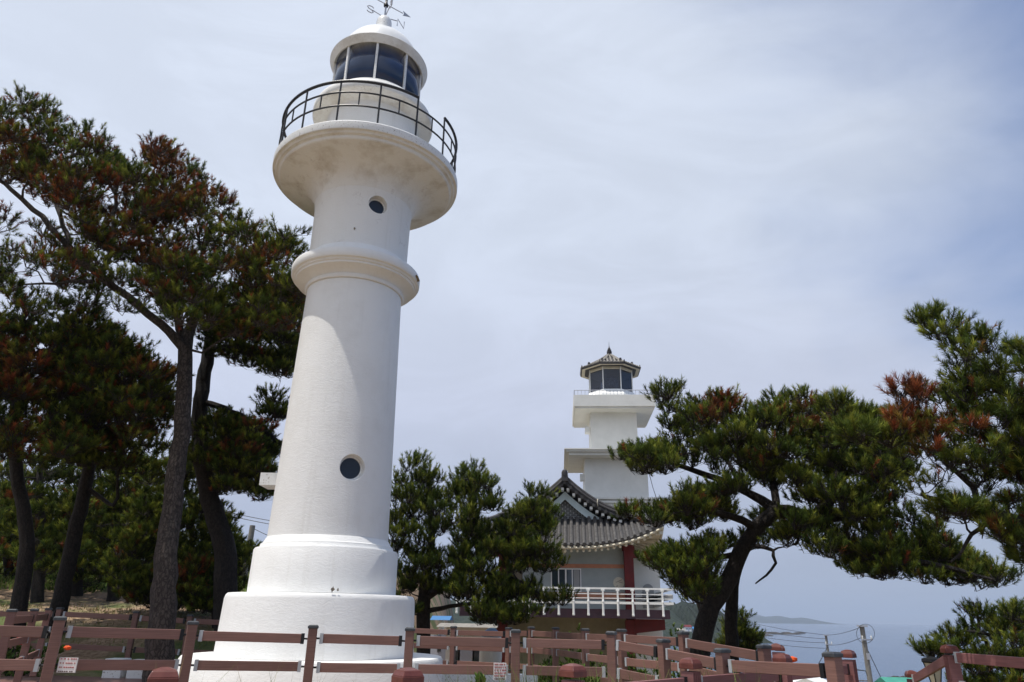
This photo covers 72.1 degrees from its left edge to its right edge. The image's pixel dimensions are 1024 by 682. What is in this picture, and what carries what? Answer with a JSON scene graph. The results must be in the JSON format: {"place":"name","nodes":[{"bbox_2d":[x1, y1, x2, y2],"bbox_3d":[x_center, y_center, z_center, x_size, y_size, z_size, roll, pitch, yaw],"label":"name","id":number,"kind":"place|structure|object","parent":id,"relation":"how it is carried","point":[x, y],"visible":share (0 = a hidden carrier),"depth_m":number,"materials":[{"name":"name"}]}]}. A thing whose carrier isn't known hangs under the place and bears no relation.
{"place":"outdoors","nodes":[
{"label":"outdoors","id":0,"kind":"place"},
{"bbox_2d":[0,561,249,591],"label":"meadow grass","id":1,"kind":"structure","parent":0,"point":[3,579],"depth_m":26.65,"materials":[{"name":"plant"}]},
{"bbox_2d":[0,578,453,676],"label":"ground","id":2,"kind":"structure","parent":0,"point":[435,601],"depth_m":17.66,"materials":[{"name":"soil"}]},
{"bbox_2d":[0,455,35,558],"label":"pine tree","id":3,"kind":"object","parent":2,"relation":"on","point":[3,476],"visible":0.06,"depth_m":26.76,"materials":[{"name":"green plant"}]},
{"bbox_2d":[0,490,55,579],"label":"pine tree","id":4,"kind":"object","parent":2,"relation":"on","point":[7,566],"visible":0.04,"depth_m":28.31,"materials":[{"name":"green plant"}]},
{"bbox_2d":[1,637,65,676],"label":"shrub","id":5,"kind":"object","parent":2,"relation":"on","point":[10,655],"visible":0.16,"depth_m":14.08,"materials":[{"name":"green plant"}]},
{"bbox_2d":[0,451,107,602],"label":"pine tree","id":6,"kind":"object","parent":2,"relation":"on","point":[38,491],"visible":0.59,"depth_m":22.33,"materials":[{"name":"green plant"}]},
{"bbox_2d":[8,481,130,577],"bbox_3d":[-17.754,7.750,29.090,7.408,4.449,4.865,1,-21,0],"label":"pine tree","id":7,"kind":"object","parent":2,"relation":"on","point":[60,489],"visible":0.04,"depth_m":28.17,"materials":[{"name":"green plant"}]},
{"bbox_2d":[0,675,140,681],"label":"boardwalk","id":8,"kind":"structure","parent":2,"relation":"on","point":[55,678],"depth_m":13.18,"materials":[{"name":"brown wood"}]},
{"bbox_2d":[0,608,52,681],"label":"fence","id":9,"kind":"object","parent":8,"relation":"on","point":[12,619],"visible":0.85,"depth_m":11.36,"materials":[{"name":"brown wood"}]},
{"bbox_2d":[126,659,145,678],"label":"stone block","id":10,"kind":"structure","parent":8,"relation":"on","point":[135,674],"depth_m":13.57,"materials":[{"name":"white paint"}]},
{"bbox_2d":[1,450,142,596],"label":"pine tree","id":11,"kind":"object","parent":2,"relation":"on","point":[78,583],"visible":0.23,"depth_m":24.13,"materials":[{"name":"green plant"}]},
{"bbox_2d":[44,568,105,593],"bbox_3d":[-15.736,8.584,25.491,2.273,1.273,1.623,1,-21,0],"label":"shrub","id":12,"kind":"object","parent":2,"relation":"on","point":[53,577],"visible":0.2,"depth_m":25.33,"materials":[{"name":"green plant"}]},
{"bbox_2d":[0,297,198,652],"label":"pine tree","id":13,"kind":"object","parent":2,"relation":"on","point":[23,335],"visible":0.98,"depth_m":15.14,"materials":[{"name":"green plant"}]},
{"bbox_2d":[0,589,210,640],"bbox_3d":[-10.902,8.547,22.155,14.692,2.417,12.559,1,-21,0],"label":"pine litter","id":14,"kind":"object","parent":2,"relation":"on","point":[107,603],"visible":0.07,"depth_m":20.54,"materials":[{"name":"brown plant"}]},
{"bbox_2d":[0,601,213,650],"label":"meadow grass","id":15,"kind":"structure","parent":2,"relation":"on","point":[112,611],"depth_m":19.07,"materials":[{"name":"beige plant"}]},
{"bbox_2d":[23,334,197,638],"bbox_3d":[-10.491,3.153,17.008,5.532,7.773,3.626,1,-21,0],"label":"pine tree","id":16,"kind":"object","parent":2,"relation":"on","point":[109,458],"visible":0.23,"depth_m":16.84,"materials":[{"name":"green plant"}]},
{"bbox_2d":[56,438,168,601],"bbox_3d":[-13.838,5.938,24.507,3.973,6.238,6.755,12,-24,-26],"label":"pine tree","id":17,"kind":"object","parent":2,"relation":"on","point":[110,475],"visible":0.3,"depth_m":23.58,"materials":[{"name":"green plant"}]},
{"bbox_2d":[101,658,131,677],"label":"stone block","id":18,"kind":"structure","parent":2,"relation":"on","point":[114,673],"depth_m":13.58,"materials":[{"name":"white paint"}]},
{"bbox_2d":[106,484,184,566],"bbox_3d":[-17.286,8.724,32.934,4.347,4.279,5.781,11,-24,-25],"label":"pine tree","id":19,"kind":"object","parent":2,"relation":"on","point":[124,492],"visible":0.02,"depth_m":32.46,"materials":[{"name":"green plant"}]},
{"bbox_2d":[0,80,312,681],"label":"pine tree","id":20,"kind":"object","parent":2,"relation":"on","point":[169,280],"visible":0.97,"depth_m":14.76,"materials":[{"name":"green plant"}]},
{"bbox_2d":[89,439,262,612],"bbox_3d":[-9.303,5.086,19.922,5.764,5.201,3.828,1,-21,0],"label":"pine tree","id":21,"kind":"object","parent":2,"relation":"on","point":[133,583],"visible":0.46,"depth_m":18.96,"materials":[{"name":"green plant"}]},
{"bbox_2d":[176,550,214,627],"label":"pine tree","id":22,"kind":"object","parent":2,"relation":"on","point":[196,574],"visible":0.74,"depth_m":17.22,"materials":[{"name":"green plant"}]},
{"bbox_2d":[211,511,261,554],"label":"pine tree","id":23,"kind":"object","parent":2,"relation":"on","point":[237,527],"visible":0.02,"depth_m":42.60,"materials":[{"name":"green plant"}]},
{"bbox_2d":[183,302,303,630],"bbox_3d":[-7.064,2.484,18.116,4.064,9.868,4.547,1,-21,0],"label":"pine tree","id":24,"kind":"object","parent":2,"relation":"on","point":[234,450],"visible":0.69,"depth_m":17.23,"materials":[{"name":"green plant"}]},
{"bbox_2d":[242,525,254,576],"bbox_3d":[-10.900,11.367,27.694,0.334,8.003,0.334,-19,-29,41],"label":"utility pole","id":25,"kind":"object","parent":2,"relation":"on","point":[251,531],"visible":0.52,"depth_m":28.95,"materials":[{"name":"grey concrete"}]},
{"bbox_2d":[177,0,457,681],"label":"lighthouse","id":26,"kind":"object","parent":2,"relation":"on","point":[364,173],"visible":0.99,"depth_m":11.96,"materials":[{"name":"white paint"}]},
{"bbox_2d":[340,457,361,479],"bbox_3d":[-2.602,2.048,11.311,0.389,0.389,0.026,13,-24,-27],"label":"window","id":27,"kind":"structure","parent":26,"relation":"in","point":[350,467],"depth_m":11.32,"materials":[{"name":"blue glass"}]},
{"bbox_2d":[369,199,384,213],"bbox_3d":[-2.529,-2.486,13.097,0.346,0.346,0.026,13,-24,-27],"label":"window","id":28,"kind":"structure","parent":26,"relation":"in","point":[377,206],"depth_m":13.11,"materials":[{"name":"blue glass"}]},
{"bbox_2d":[0,607,771,681],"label":"fence","id":29,"kind":"object","parent":2,"relation":"on","point":[683,641],"visible":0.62,"depth_m":14.05,"materials":[{"name":"brown wood"}]},
{"bbox_2d":[0,616,844,681],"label":"fence","id":30,"kind":"object","parent":2,"relation":"on","point":[830,668],"visible":0.97,"depth_m":8.21,"materials":[{"name":"brown wood"}]},
{"bbox_2d":[56,657,78,672],"bbox_3d":[-4.594,3.349,7.269,0.190,0.140,0.019,1,-21,0],"label":"notice sign","id":31,"kind":"object","parent":30,"relation":"attached to","point":[67,665],"visible":1,"depth_m":7.26,"materials":[{"name":"white"}]},
{"bbox_2d":[493,663,505,679],"bbox_3d":[-0.148,4.017,8.551,0.155,0.190,0.019,1,-21,0],"label":"notice sign","id":32,"kind":"object","parent":30,"relation":"attached to","point":[497,668],"visible":0.87,"depth_m":8.55,"materials":[{"name":"white"}]},
{"bbox_2d":[430,616,452,659],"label":"utility building","id":33,"kind":"structure","parent":2,"relation":"on","point":[441,652],"depth_m":25.31,"materials":[{"name":"blue"}]},
{"bbox_2d":[430,635,445,659],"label":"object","id":34,"kind":"structure","parent":33,"relation":"in","point":[433,651],"depth_m":25.11,"materials":[{"name":"white stone"}]},
{"bbox_2d":[437,623,497,664],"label":"utility building","id":35,"kind":"structure","parent":2,"relation":"on","point":[466,655],"depth_m":22.06,"materials":[{"name":"concrete"}]},
{"bbox_2d":[455,650,459,659],"bbox_3d":[-1.751,9.770,21.910,0.260,0.600,0.070,1,-21,0],"label":"window","id":36,"kind":"structure","parent":35,"relation":"in","point":[456,655],"depth_m":21.87,"materials":[{"name":"white paint"}]},
{"bbox_2d":[458,650,473,660],"bbox_3d":[-1.433,10.187,21.754,0.800,1.480,0.060,1,-21,0],"label":"door","id":37,"kind":"structure","parent":35,"relation":"in","point":[465,655],"depth_m":21.88,"materials":[{"name":"grey metal"}]},
{"bbox_2d":[472,651,479,661],"bbox_3d":[-1.101,9.781,21.910,0.260,0.600,0.070,1,-21,0],"label":"window","id":38,"kind":"structure","parent":35,"relation":"in","point":[476,655],"depth_m":21.86,"materials":[{"name":"grey glass"}]},
{"bbox_2d":[470,670,485,681],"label":"shrub","id":39,"kind":"object","parent":2,"relation":"on","point":[479,674],"visible":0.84,"depth_m":8.14,"materials":[{"name":"green plant"}]},
{"bbox_2d":[388,448,579,653],"bbox_3d":[-0.936,5.948,18.691,5.526,6.540,3.786,1,-21,0],"label":"pine tree","id":40,"kind":"object","parent":2,"relation":"on","point":[516,543],"visible":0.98,"depth_m":18.21,"materials":[{"name":"green plant"}]},
{"bbox_2d":[442,673,537,681],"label":"kerb","id":41,"kind":"structure","parent":2,"relation":"on","point":[463,677],"depth_m":12.16,"materials":[{"name":"white paint"}]},
{"bbox_2d":[480,628,501,662],"bbox_3d":[-0.573,8.430,19.248,0.600,1.060,0.600,1,-21,0],"label":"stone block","id":42,"kind":"object","parent":2,"relation":"on","point":[490,656],"visible":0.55,"depth_m":18.97,"materials":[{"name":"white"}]},
{"bbox_2d":[147,650,858,681],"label":"fence","id":43,"kind":"object","parent":2,"relation":"on","point":[404,674],"visible":0.93,"depth_m":6.32,"materials":[{"name":"red wood"}]},
{"bbox_2d":[538,648,578,681],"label":"shrub","id":44,"kind":"object","parent":2,"relation":"on","point":[547,663],"visible":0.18,"depth_m":17.15,"materials":[{"name":"green plant"}]},
{"bbox_2d":[455,469,673,681],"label":"pavilion house","id":45,"kind":"structure","parent":2,"relation":"on","point":[601,544],"depth_m":31.93,"materials":[{"name":"grey paint"}]},
{"bbox_2d":[551,568,581,591],"bbox_3d":[2.475,10.952,32.221,1.390,1.020,0.080,-1,-21,5],"label":"window","id":46,"kind":"structure","parent":45,"relation":"in","point":[571,576],"depth_m":32.25,"materials":[{"name":"white glass"}]},
{"bbox_2d":[633,557,672,636],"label":"wing","id":47,"kind":"structure","parent":45,"relation":"attached to","point":[644,577],"depth_m":35.23,"materials":[{"name":"white paint"}]},
{"bbox_2d":[538,622,617,681],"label":"shrub","id":48,"kind":"object","parent":2,"relation":"on","point":[573,660],"visible":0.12,"depth_m":15.98,"materials":[{"name":"green plant"}]},
{"bbox_2d":[576,663,607,681],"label":"shrub","id":49,"kind":"object","parent":2,"relation":"on","point":[588,679],"visible":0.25,"depth_m":11.08,"materials":[{"name":"green plant"}]},
{"bbox_2d":[564,347,661,608],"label":"light tower","id":50,"kind":"structure","parent":2,"relation":"on","point":[611,408],"depth_m":40.62,"materials":[{"name":"white paint"}]},
{"bbox_2d":[627,652,658,681],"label":"shrub","id":51,"kind":"object","parent":2,"relation":"on","point":[644,671],"visible":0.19,"depth_m":19.03,"materials":[{"name":"green plant"}]},
{"bbox_2d":[634,622,709,677],"bbox_3d":[5.011,10.213,21.824,3.061,2.786,2.194,-7,-23,19],"label":"shrub","id":52,"kind":"object","parent":2,"relation":"on","point":[675,629],"visible":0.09,"depth_m":22.25,"materials":[{"name":"green plant"}]},
{"bbox_2d":[670,645,712,677],"bbox_3d":[4.735,8.532,18.110,1.614,2.037,1.583,1,-21,0],"label":"shrub","id":53,"kind":"object","parent":2,"relation":"on","point":[677,672],"visible":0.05,"depth_m":17.99,"materials":[{"name":"green plant"}]},
{"bbox_2d":[677,569,719,610],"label":"pine tree","id":54,"kind":"object","parent":2,"relation":"on","point":[694,598],"visible":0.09,"depth_m":20.23,"materials":[{"name":"green plant"}]},
{"bbox_2d":[714,605,765,672],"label":"pine tree","id":55,"kind":"object","parent":2,"relation":"on","point":[750,637],"visible":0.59,"depth_m":15.46,"materials":[{"name":"green plant"}]},
{"bbox_2d":[714,504,792,672],"bbox_3d":[5.239,5.380,14.444,2.459,4.150,1.684,1,-21,0],"label":"pine tree","id":56,"kind":"object","parent":2,"relation":"on","point":[731,625],"visible":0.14,"depth_m":14.22,"materials":[{"name":"green plant"}]},
{"bbox_2d":[771,643,784,656],"bbox_3d":[4.097,5.226,10.653,0.153,1.229,1.871,-7,-23,20],"label":"fence","id":57,"kind":"object","parent":2,"relation":"on","point":[777,647],"visible":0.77,"depth_m":10.05,"materials":[{"name":"red"}]},
{"bbox_2d":[793,677,826,681],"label":"seaside house","id":58,"kind":"structure","parent":2,"relation":"on","point":[818,679],"depth_m":20.64,"materials":[{"name":"white paint"}]},
{"bbox_2d":[606,374,1023,667],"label":"pine tree","id":59,"kind":"object","parent":2,"relation":"on","point":[926,549],"visible":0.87,"depth_m":12.69,"materials":[{"name":"green plant"}]},
{"bbox_2d":[823,635,831,651],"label":"utility pole","id":60,"kind":"object","parent":2,"relation":"on","point":[826,642],"visible":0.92,"depth_m":57.04,"materials":[{"name":"grey concrete"}]},
{"bbox_2d":[719,613,823,634],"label":"cable","id":61,"kind":"object","parent":60,"relation":"attached to","point":[785,629],"visible":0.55,"depth_m":63.62,"materials":[{"name":"grey plastic"}]},
{"bbox_2d":[857,625,872,681],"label":"utility pole","id":62,"kind":"object","parent":2,"relation":"on","point":[867,658],"visible":1,"depth_m":36.62,"materials":[{"name":"grey concrete"}]},
{"bbox_2d":[856,624,874,643],"bbox_3d":[18.480,15.298,36.770,0.971,0.953,0.022,1,-21,0],"label":"cable","id":63,"kind":"object","parent":62,"relation":"hanging from","point":[857,637],"visible":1,"depth_m":36.75,"materials":[{"name":"grey plastic"}]},
{"bbox_2d":[875,677,911,681],"bbox_3d":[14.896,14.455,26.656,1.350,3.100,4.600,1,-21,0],"label":"seaside house","id":64,"kind":"structure","parent":2,"relation":"on","point":[891,679],"depth_m":27.10,"materials":[{"name":"teal paint"}]},
{"bbox_2d":[810,297,1023,566],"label":"pine tree","id":65,"kind":"object","parent":2,"relation":"on","point":[1003,455],"visible":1,"depth_m":8.15,"materials":[{"name":"green plant"}]},
{"bbox_2d":[921,657,941,681],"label":"garden lamp","id":66,"kind":"object","parent":2,"relation":"on","point":[936,676],"visible":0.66,"depth_m":9.95,"materials":[{"name":"beige glass"}]},
{"bbox_2d":[904,644,1023,681],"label":"fence","id":67,"kind":"object","parent":2,"relation":"on","point":[949,663],"visible":1,"depth_m":8.14,"materials":[{"name":"red wood"}]},
{"bbox_2d":[905,594,1023,681],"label":"pine tree","id":68,"kind":"object","parent":2,"relation":"on","point":[1002,625],"visible":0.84,"depth_m":10.90,"materials":[{"name":"green plant"}]},
{"bbox_2d":[118,654,544,681],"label":"tall grass","id":69,"kind":"structure","parent":0,"point":[321,675],"depth_m":6.98,"materials":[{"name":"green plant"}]},
{"bbox_2d":[0,0,1023,624],"label":"sky","id":70,"kind":"structure","parent":0,"point":[754,194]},
{"bbox_2d":[406,639,780,681],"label":"tall grass","id":71,"kind":"structure","parent":0,"point":[579,678],"depth_m":7.12,"materials":[{"name":"green plant"}]},
{"bbox_2d":[450,582,764,616],"bbox_3d":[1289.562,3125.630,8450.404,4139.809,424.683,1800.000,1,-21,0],"label":"mountain","id":72,"kind":"structure","parent":0,"point":[664,606],"depth_m":7992.20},
{"bbox_2d":[451,600,771,642],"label":"headland","id":73,"kind":"structure","parent":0,"point":[683,613],"depth_m":516.99,"materials":[{"name":"green plant"}]},
{"bbox_2d":[683,625,691,630],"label":"headland house","id":74,"kind":"structure","parent":0,"point":[687,628],"depth_m":457.28,"materials":[{"name":"white paint"}]},
{"bbox_2d":[740,615,836,623],"bbox_3d":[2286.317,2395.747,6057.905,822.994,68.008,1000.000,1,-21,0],"label":"mountain","id":75,"kind":"structure","parent":0,"point":[771,619],"depth_m":5722.36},
{"bbox_2d":[670,623,1023,681],"bbox_3d":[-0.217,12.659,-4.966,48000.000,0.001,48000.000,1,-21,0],"label":"sea","id":76,"kind":"structure","parent":0,"point":[891,653],"depth_m":486.92,"materials":[{"name":"blue liquid"}]},
{"bbox_2d":[758,631,802,634],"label":"sea rock","id":77,"kind":"object","parent":76,"relation":"in","point":[782,633],"visible":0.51,"depth_m":807.20,"materials":[{"name":"grey stone"}]}
]}

